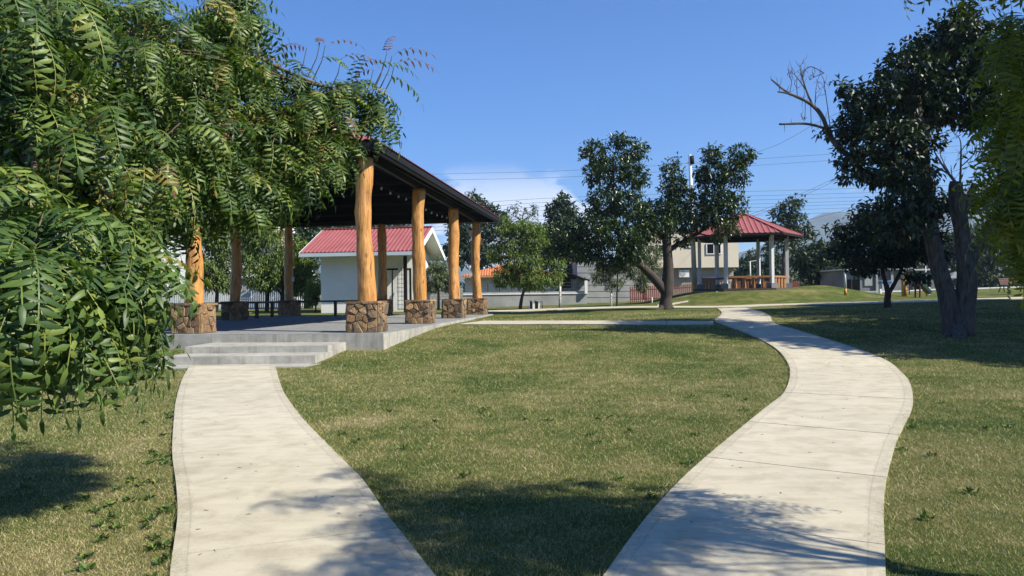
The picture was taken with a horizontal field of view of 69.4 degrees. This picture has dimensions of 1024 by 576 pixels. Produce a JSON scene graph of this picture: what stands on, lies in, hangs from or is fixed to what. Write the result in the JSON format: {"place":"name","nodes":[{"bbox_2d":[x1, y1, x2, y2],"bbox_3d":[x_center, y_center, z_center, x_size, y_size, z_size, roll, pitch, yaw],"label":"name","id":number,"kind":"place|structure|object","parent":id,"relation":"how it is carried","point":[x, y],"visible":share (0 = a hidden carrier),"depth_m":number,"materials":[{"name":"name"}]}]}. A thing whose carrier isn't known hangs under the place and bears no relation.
{"place":"outdoors","nodes":[
{"label":"outdoors","id":0,"kind":"place"},
{"bbox_2d":[170,366,434,575],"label":"path","id":1,"kind":"structure","parent":0,"point":[229,421],"depth_m":5.72,"materials":[{"name":"concrete"}]},
{"bbox_2d":[315,259,470,287],"bbox_3d":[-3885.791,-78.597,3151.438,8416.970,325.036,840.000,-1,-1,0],"label":"hills","id":2,"kind":"structure","parent":0,"point":[465,271],"depth_m":2948.96,"materials":[{"name":"grey"}]},
{"bbox_2d":[430,288,462,307],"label":"block wall","id":3,"kind":"structure","parent":0,"point":[443,295],"depth_m":54.95,"materials":[{"name":"grey concrete"}]},
{"bbox_2d":[0,285,1023,575],"bbox_3d":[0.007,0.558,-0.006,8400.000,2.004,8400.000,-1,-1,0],"label":"lawn","id":4,"kind":"structure","parent":0,"point":[818,293],"depth_m":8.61,"materials":[{"name":"green plant"}]},
{"bbox_2d":[0,0,437,443],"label":"neem tree","id":5,"kind":"object","parent":4,"relation":"on","point":[137,152],"visible":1,"depth_m":3.13,"materials":[{"name":"green plant"}]},
{"bbox_2d":[201,219,241,311],"bbox_3d":[-20.160,-1.647,49.901,4.104,6.714,3.263,-1,-1,0],"label":"tree","id":6,"kind":"object","parent":4,"relation":"on","point":[216,264],"visible":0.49,"depth_m":49.59,"materials":[{"name":"green plant"}]},
{"bbox_2d":[161,227,306,306],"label":"house","id":7,"kind":"structure","parent":4,"relation":"on","point":[182,257],"depth_m":66.02,"materials":[{"name":"white paint"}]},
{"bbox_2d":[229,278,249,297],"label":"window","id":8,"kind":"structure","parent":7,"relation":"in","point":[243,283],"depth_m":65.98,"materials":[{"name":"white glass"}]},
{"bbox_2d":[162,285,320,308],"bbox_3d":[-21.840,0.745,60.021,13.548,1.900,0.075,-1,-1,0],"label":"yard fence","id":9,"kind":"object","parent":4,"relation":"on","point":[245,297],"visible":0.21,"depth_m":59.98,"materials":[{"name":"grey metal"}]},
{"bbox_2d":[240,225,298,311],"bbox_3d":[-16.754,-1.640,50.009,4.727,6.621,3.060,-1,-1,0],"label":"tree","id":10,"kind":"object","parent":4,"relation":"on","point":[265,280],"visible":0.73,"depth_m":49.53,"materials":[{"name":"green plant"}]},
{"bbox_2d":[268,233,319,299],"bbox_3d":[-14.851,-1.028,50.592,2.892,5.364,2.672,-1,-1,18],"label":"tree","id":11,"kind":"object","parent":4,"relation":"on","point":[301,269],"visible":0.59,"depth_m":50.29,"materials":[{"name":"green plant"}]},
{"bbox_2d":[293,227,323,308],"bbox_3d":[-16.213,-1.895,57.989,3.357,7.138,4.014,-1,-1,0],"label":"tree","id":12,"kind":"object","parent":4,"relation":"on","point":[303,232],"visible":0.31,"depth_m":57.46,"materials":[{"name":"green plant"}]},
{"bbox_2d":[302,275,320,311],"bbox_3d":[-12.635,0.382,47.075,1.510,2.446,1.763,-1,-1,0],"label":"bush","id":13,"kind":"object","parent":4,"relation":"on","point":[313,290],"visible":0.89,"depth_m":46.76,"materials":[{"name":"green plant"}]},
{"bbox_2d":[153,120,498,369],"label":"pavilion","id":14,"kind":"structure","parent":4,"relation":"on","point":[290,336],"depth_m":25.56,"materials":[{"name":"brown wood"}]},
{"bbox_2d":[373,180,467,228],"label":"string lights","id":15,"kind":"object","parent":14,"relation":"hanging from","point":[381,188],"visible":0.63,"depth_m":25.89,"materials":[{"name":"black paint"}]},
{"bbox_2d":[299,226,445,312],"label":"service building","id":16,"kind":"structure","parent":4,"relation":"on","point":[334,249],"depth_m":45.52,"materials":[{"name":"white paint"}]},
{"bbox_2d":[320,224,410,227],"bbox_3d":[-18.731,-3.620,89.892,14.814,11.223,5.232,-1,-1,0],"label":"roof ridge","id":17,"kind":"object","parent":16,"relation":"attached to","point":[371,226],"visible":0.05,"depth_m":89.00,"materials":[{"name":"red metal"}]},
{"bbox_2d":[393,262,409,311],"bbox_3d":[-6.986,-0.057,46.630,1.075,3.128,0.135,-1,-1,7],"label":"door","id":18,"kind":"structure","parent":16,"relation":"in","point":[398,284],"depth_m":46.66,"materials":[{"name":"white metal"}]},
{"bbox_2d":[426,256,448,309],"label":"tree","id":19,"kind":"object","parent":4,"relation":"on","point":[438,273],"visible":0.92,"depth_m":49.68,"materials":[{"name":"green plant"}]},
{"bbox_2d":[441,188,510,271],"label":"tree","id":20,"kind":"object","parent":4,"relation":"on","point":[489,232],"visible":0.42,"depth_m":83.14,"materials":[{"name":"green plant"}]},
{"bbox_2d":[460,264,555,291],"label":"house","id":21,"kind":"structure","parent":4,"relation":"on","point":[486,276],"depth_m":64.00,"materials":[{"name":"grey paint"}]},
{"bbox_2d":[14,393,1014,575],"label":"weeds","id":22,"kind":"object","parent":4,"relation":"on","point":[156,545],"visible":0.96,"depth_m":5.62,"materials":[{"name":"green plant"}]},
{"bbox_2d":[28,352,1001,562],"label":"leaf litter","id":23,"kind":"object","parent":4,"relation":"on","point":[526,427],"visible":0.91,"depth_m":6.67,"materials":[{"name":"brown plant"}]},
{"bbox_2d":[507,201,538,259],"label":"tree","id":24,"kind":"object","parent":4,"relation":"on","point":[517,211],"visible":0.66,"depth_m":86.01,"materials":[{"name":"green plant"}]},
{"bbox_2d":[484,213,566,308],"bbox_3d":[0.936,-1.688,48.020,5.495,6.301,3.147,-1,-1,0],"label":"tree","id":25,"kind":"object","parent":4,"relation":"on","point":[514,271],"visible":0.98,"depth_m":47.60,"materials":[{"name":"green plant"}]},
{"bbox_2d":[463,281,587,306],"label":"boundary wall","id":26,"kind":"structure","parent":4,"relation":"on","point":[501,299],"depth_m":56.90,"materials":[{"name":"white paint"}]},
{"bbox_2d":[527,300,542,308],"bbox_3d":[1.508,1.080,48.086,1.002,0.547,0.450,-1,-1,0],"label":"park bench","id":27,"kind":"object","parent":4,"relation":"on","point":[535,304],"visible":1,"depth_m":47.88,"materials":[{"name":"white paint"}]},
{"bbox_2d":[559,286,560,307],"bbox_3d":[3.126,0.523,48.214,0.181,1.747,0.170,-1,-1,0],"label":"post","id":28,"kind":"object","parent":4,"relation":"on","point":[560,297],"visible":0.65,"depth_m":48.14,"materials":[{"name":"white metal"}]},
{"bbox_2d":[535,189,585,274],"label":"tree","id":29,"kind":"object","parent":4,"relation":"on","point":[559,210],"visible":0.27,"depth_m":71.48,"materials":[{"name":"green plant"}]},
{"bbox_2d":[551,253,585,274],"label":"tree","id":30,"kind":"object","parent":4,"relation":"on","point":[568,266],"visible":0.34,"depth_m":65.19,"materials":[{"name":"green plant"}]},
{"bbox_2d":[558,269,589,290],"bbox_3d":[4.899,-0.363,59.431,2.456,2.278,3.050,-1,-1,0],"label":"lean to","id":31,"kind":"object","parent":4,"relation":"on","point":[570,280],"visible":0.34,"depth_m":60.70,"materials":[{"name":"black paint"}]},
{"bbox_2d":[571,279,576,288],"bbox_3d":[5.226,-0.214,60.755,0.750,1.000,0.100,-1,-1,0],"label":"door","id":32,"kind":"structure","parent":31,"relation":"in","point":[573,281],"depth_m":60.71,"materials":[{"name":"grey paint"}]},
{"bbox_2d":[571,260,641,302],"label":"house","id":33,"kind":"structure","parent":4,"relation":"on","point":[597,294],"depth_m":60.00,"materials":[{"name":"white paint"}]},
{"bbox_2d":[587,243,662,305],"bbox_3d":[7.518,-0.927,48.027,5.500,4.318,2.196,0,-1,-21],"label":"tree","id":34,"kind":"object","parent":4,"relation":"on","point":[639,281],"visible":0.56,"depth_m":47.94,"materials":[{"name":"green plant"}]},
{"bbox_2d":[539,130,762,309],"bbox_3d":[7.139,-3.537,38.122,11.678,9.562,4.643,-1,-1,0],"label":"tree","id":35,"kind":"object","parent":4,"relation":"on","point":[625,245],"visible":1,"depth_m":38.13,"materials":[{"name":"green plant"}]},
{"bbox_2d":[637,229,738,299],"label":"house","id":36,"kind":"structure","parent":4,"relation":"on","point":[682,266],"depth_m":61.43,"materials":[{"name":"beige paint"}]},
{"bbox_2d":[706,243,720,253],"bbox_3d":[16.743,-3.256,61.394,1.254,0.915,0.080,-1,-1,0],"label":"window","id":37,"kind":"structure","parent":36,"relation":"in","point":[710,249],"depth_m":61.40,"materials":[{"name":"white glass"}]},
{"bbox_2d":[686,154,696,291],"bbox_3d":[12.550,-4.482,51.547,0.752,9.644,0.380,-1,-1,0],"label":"utility pole","id":38,"kind":"object","parent":4,"relation":"on","point":[693,247],"visible":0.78,"depth_m":51.42,"materials":[{"name":"grey metal"}]},
{"bbox_2d":[630,281,799,301],"bbox_3d":[15.340,0.233,56.015,12.862,1.544,0.057,-1,-1,0],"label":"picket fence","id":39,"kind":"object","parent":4,"relation":"on","point":[679,289],"visible":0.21,"depth_m":55.99,"materials":[{"name":"red paint"}]},
{"bbox_2d":[459,265,1023,291],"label":"scrub belt","id":40,"kind":"object","parent":4,"relation":"on","point":[953,280],"depth_m":167.61,"materials":[{"name":"green plant"}]},
{"bbox_2d":[688,212,803,291],"bbox_3d":[15.534,-2.000,50.021,7.937,6.293,7.395,-1,-1,0],"label":"gazebo","id":41,"kind":"object","parent":4,"relation":"on","point":[757,230],"visible":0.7,"depth_m":48.59,"materials":[{"name":"red metal"}]},
{"bbox_2d":[733,242,794,282],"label":"tree","id":42,"kind":"object","parent":4,"relation":"on","point":[740,270],"visible":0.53,"depth_m":109.12,"materials":[{"name":"green plant"}]},
{"bbox_2d":[766,193,820,275],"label":"tree","id":43,"kind":"object","parent":4,"relation":"on","point":[790,216],"visible":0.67,"depth_m":81.70,"materials":[{"name":"green plant"}]},
{"bbox_2d":[789,269,813,286],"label":"tree","id":44,"kind":"object","parent":4,"relation":"on","point":[795,279],"visible":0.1,"depth_m":94.56,"materials":[{"name":"green plant"}]},
{"bbox_2d":[782,237,865,285],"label":"tree","id":45,"kind":"object","parent":4,"relation":"on","point":[805,261],"visible":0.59,"depth_m":65.25,"materials":[{"name":"green plant"}]},
{"bbox_2d":[817,268,912,292],"bbox_3d":[29.607,-0.358,62.103,5.625,2.422,6.200,-1,-1,0],"label":"hut","id":46,"kind":"object","parent":4,"relation":"on","point":[834,277],"visible":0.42,"depth_m":60.01,"materials":[{"name":"grey metal"}]},
{"bbox_2d":[847,279,851,288],"bbox_3d":[27.348,-0.216,59.972,0.319,0.948,0.060,-1,-1,0],"label":"door","id":47,"kind":"structure","parent":46,"relation":"in","point":[849,280],"depth_m":59.95,"materials":[{"name":"grey"}]},
{"bbox_2d":[852,279,859,290],"bbox_3d":[27.910,-0.216,59.972,0.578,0.944,0.060,-1,-1,0],"label":"door","id":48,"kind":"structure","parent":46,"relation":"in","point":[856,283],"depth_m":59.95,"materials":[{"name":"grey"}]},
{"bbox_2d":[878,280,891,292],"bbox_3d":[26.211,-0.083,52.000,0.720,0.906,0.500,-1,-1,0],"label":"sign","id":49,"kind":"object","parent":4,"relation":"on","point":[880,283],"visible":0.52,"depth_m":51.80,"materials":[{"name":"metal"}]},
{"bbox_2d":[862,253,929,268],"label":"tree","id":50,"kind":"object","parent":4,"relation":"on","point":[919,266],"depth_m":118.33,"materials":[{"name":"green plant"}]},
{"bbox_2d":[771,0,1023,338],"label":"tree","id":51,"kind":"object","parent":4,"relation":"on","point":[924,97],"visible":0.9,"depth_m":20.04,"materials":[{"name":"green plant"}]},
{"bbox_2d":[820,191,988,307],"bbox_3d":[16.737,-1.653,31.149,7.662,5.046,3.082,-1,-1,-5],"label":"tree","id":52,"kind":"object","parent":4,"relation":"on","point":[852,249],"visible":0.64,"depth_m":30.69,"materials":[{"name":"green plant"}]},
{"bbox_2d":[901,272,907,296],"bbox_3d":[24.911,-0.577,47.005,0.363,2.246,0.350,-1,-1,0],"label":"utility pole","id":53,"kind":"object","parent":4,"relation":"on","point":[902,288],"visible":0.5,"depth_m":46.89,"materials":[{"name":"yellow paint"}]},
{"bbox_2d":[904,269,932,297],"bbox_3d":[24.157,-0.460,44.004,1.393,2.063,0.600,-1,-1,0],"label":"playground slide","id":54,"kind":"object","parent":4,"relation":"on","point":[925,288],"visible":0.56,"depth_m":43.80,"materials":[{"name":"green plastic"}]},
{"bbox_2d":[908,269,949,290],"bbox_3d":[34.941,-0.363,64.403,3.181,2.415,5.600,-1,-1,0],"label":"hut","id":55,"kind":"object","parent":4,"relation":"on","point":[932,286],"visible":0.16,"depth_m":62.00,"materials":[{"name":"grey metal"}]},
{"bbox_2d":[879,286,1019,294],"bbox_3d":[30.029,0.212,49.997,10.372,0.819,0.130,-1,-1,0],"label":"pipe rail","id":56,"kind":"object","parent":4,"relation":"on","point":[880,291],"visible":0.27,"depth_m":49.95,"materials":[{"name":"metal"}]},
{"bbox_2d":[950,272,956,278],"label":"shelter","id":57,"kind":"object","parent":4,"relation":"on","point":[953,275],"visible":0.06,"depth_m":65.77,"materials":[{"name":"white"}]},
{"bbox_2d":[900,221,1023,287],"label":"tree","id":58,"kind":"object","parent":4,"relation":"on","point":[987,280],"visible":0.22,"depth_m":108.70,"materials":[{"name":"green plant"}]},
{"bbox_2d":[904,0,1023,310],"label":"neem tree","id":59,"kind":"object","parent":4,"relation":"on","point":[1005,210],"visible":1,"depth_m":3.85,"materials":[{"name":"green plant"}]},
{"bbox_2d":[986,137,1023,188],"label":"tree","id":60,"kind":"object","parent":4,"relation":"on","point":[1005,165],"visible":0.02,"depth_m":33.24,"materials":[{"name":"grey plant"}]},
{"bbox_2d":[997,278,1020,291],"bbox_3d":[29.750,-0.186,44.021,1.350,0.891,0.733,-1,-1,4],"label":"park bench","id":61,"kind":"object","parent":4,"relation":"on","point":[1003,282],"visible":0.59,"depth_m":44.24,"materials":[{"name":"red paint"}]},
{"bbox_2d":[70,0,1023,277],"label":"sky","id":62,"kind":"structure","parent":0,"point":[517,87],"materials":[{"name":"blue"}]},
{"bbox_2d":[458,320,713,324],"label":"path","id":63,"kind":"structure","parent":0,"point":[556,322],"depth_m":26.04,"materials":[{"name":"concrete"}]},
{"bbox_2d":[337,200,874,227],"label":"power line","id":64,"kind":"object","parent":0,"point":[660,206],"visible":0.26,"depth_m":81.08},
{"bbox_2d":[387,203,870,226],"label":"power line","id":65,"kind":"object","parent":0,"point":[698,209],"visible":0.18,"depth_m":81.68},
{"bbox_2d":[440,207,861,226],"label":"power line","id":66,"kind":"object","parent":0,"point":[746,211],"visible":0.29,"depth_m":82.28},
{"bbox_2d":[657,300,687,305],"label":"path","id":67,"kind":"structure","parent":0,"point":[678,302],"depth_m":46.09,"materials":[{"name":"concrete"}]},
{"bbox_2d":[494,196,884,210],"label":"power line","id":68,"kind":"object","parent":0,"point":[696,201],"visible":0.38,"depth_m":80.49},
{"bbox_2d":[462,152,956,179],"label":"power line","id":69,"kind":"object","parent":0,"point":[649,172],"visible":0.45,"depth_m":78.72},
{"bbox_2d":[478,185,948,202],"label":"power line","id":70,"kind":"object","parent":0,"point":[688,193],"visible":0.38,"depth_m":79.30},
{"bbox_2d":[453,144,978,173],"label":"power line","id":71,"kind":"object","parent":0,"point":[642,166],"visible":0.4,"depth_m":78.13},
{"bbox_2d":[485,189,982,206],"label":"power line","id":72,"kind":"object","parent":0,"point":[727,196],"visible":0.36,"depth_m":79.89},
{"bbox_2d":[488,297,1023,312],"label":"path","id":73,"kind":"structure","parent":0,"point":[759,305],"depth_m":38.71,"materials":[{"name":"concrete"}]},
{"bbox_2d":[603,308,912,575],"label":"path","id":74,"kind":"structure","parent":0,"point":[806,524],"depth_m":5.90,"materials":[{"name":"concrete"}]},
{"bbox_2d":[844,272,846,294],"bbox_3d":[20.725,-0.409,46.004,0.176,1.707,0.170,-1,-1,0],"label":"lamp post","id":75,"kind":"object","parent":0,"point":[845,288],"visible":0.83,"depth_m":45.95,"materials":[{"name":"white metal"}]},
{"bbox_2d":[752,131,946,213],"bbox_3d":[27.332,-9.437,60.795,0.028,6.486,30.658,0,-1,-30],"label":"power line","id":76,"kind":"object","parent":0,"point":[808,190],"visible":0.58,"depth_m":64.64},
{"bbox_2d":[754,132,950,215],"bbox_3d":[27.331,-9.217,60.793,0.028,6.581,30.658,0,-1,-30],"label":"power line","id":77,"kind":"object","parent":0,"point":[801,196],"visible":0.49,"depth_m":64.69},
{"bbox_2d":[737,181,993,274],"bbox_3d":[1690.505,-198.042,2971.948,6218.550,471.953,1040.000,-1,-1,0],"label":"hills","id":78,"kind":"structure","parent":0,"point":[820,221],"depth_m":2813.24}
]}

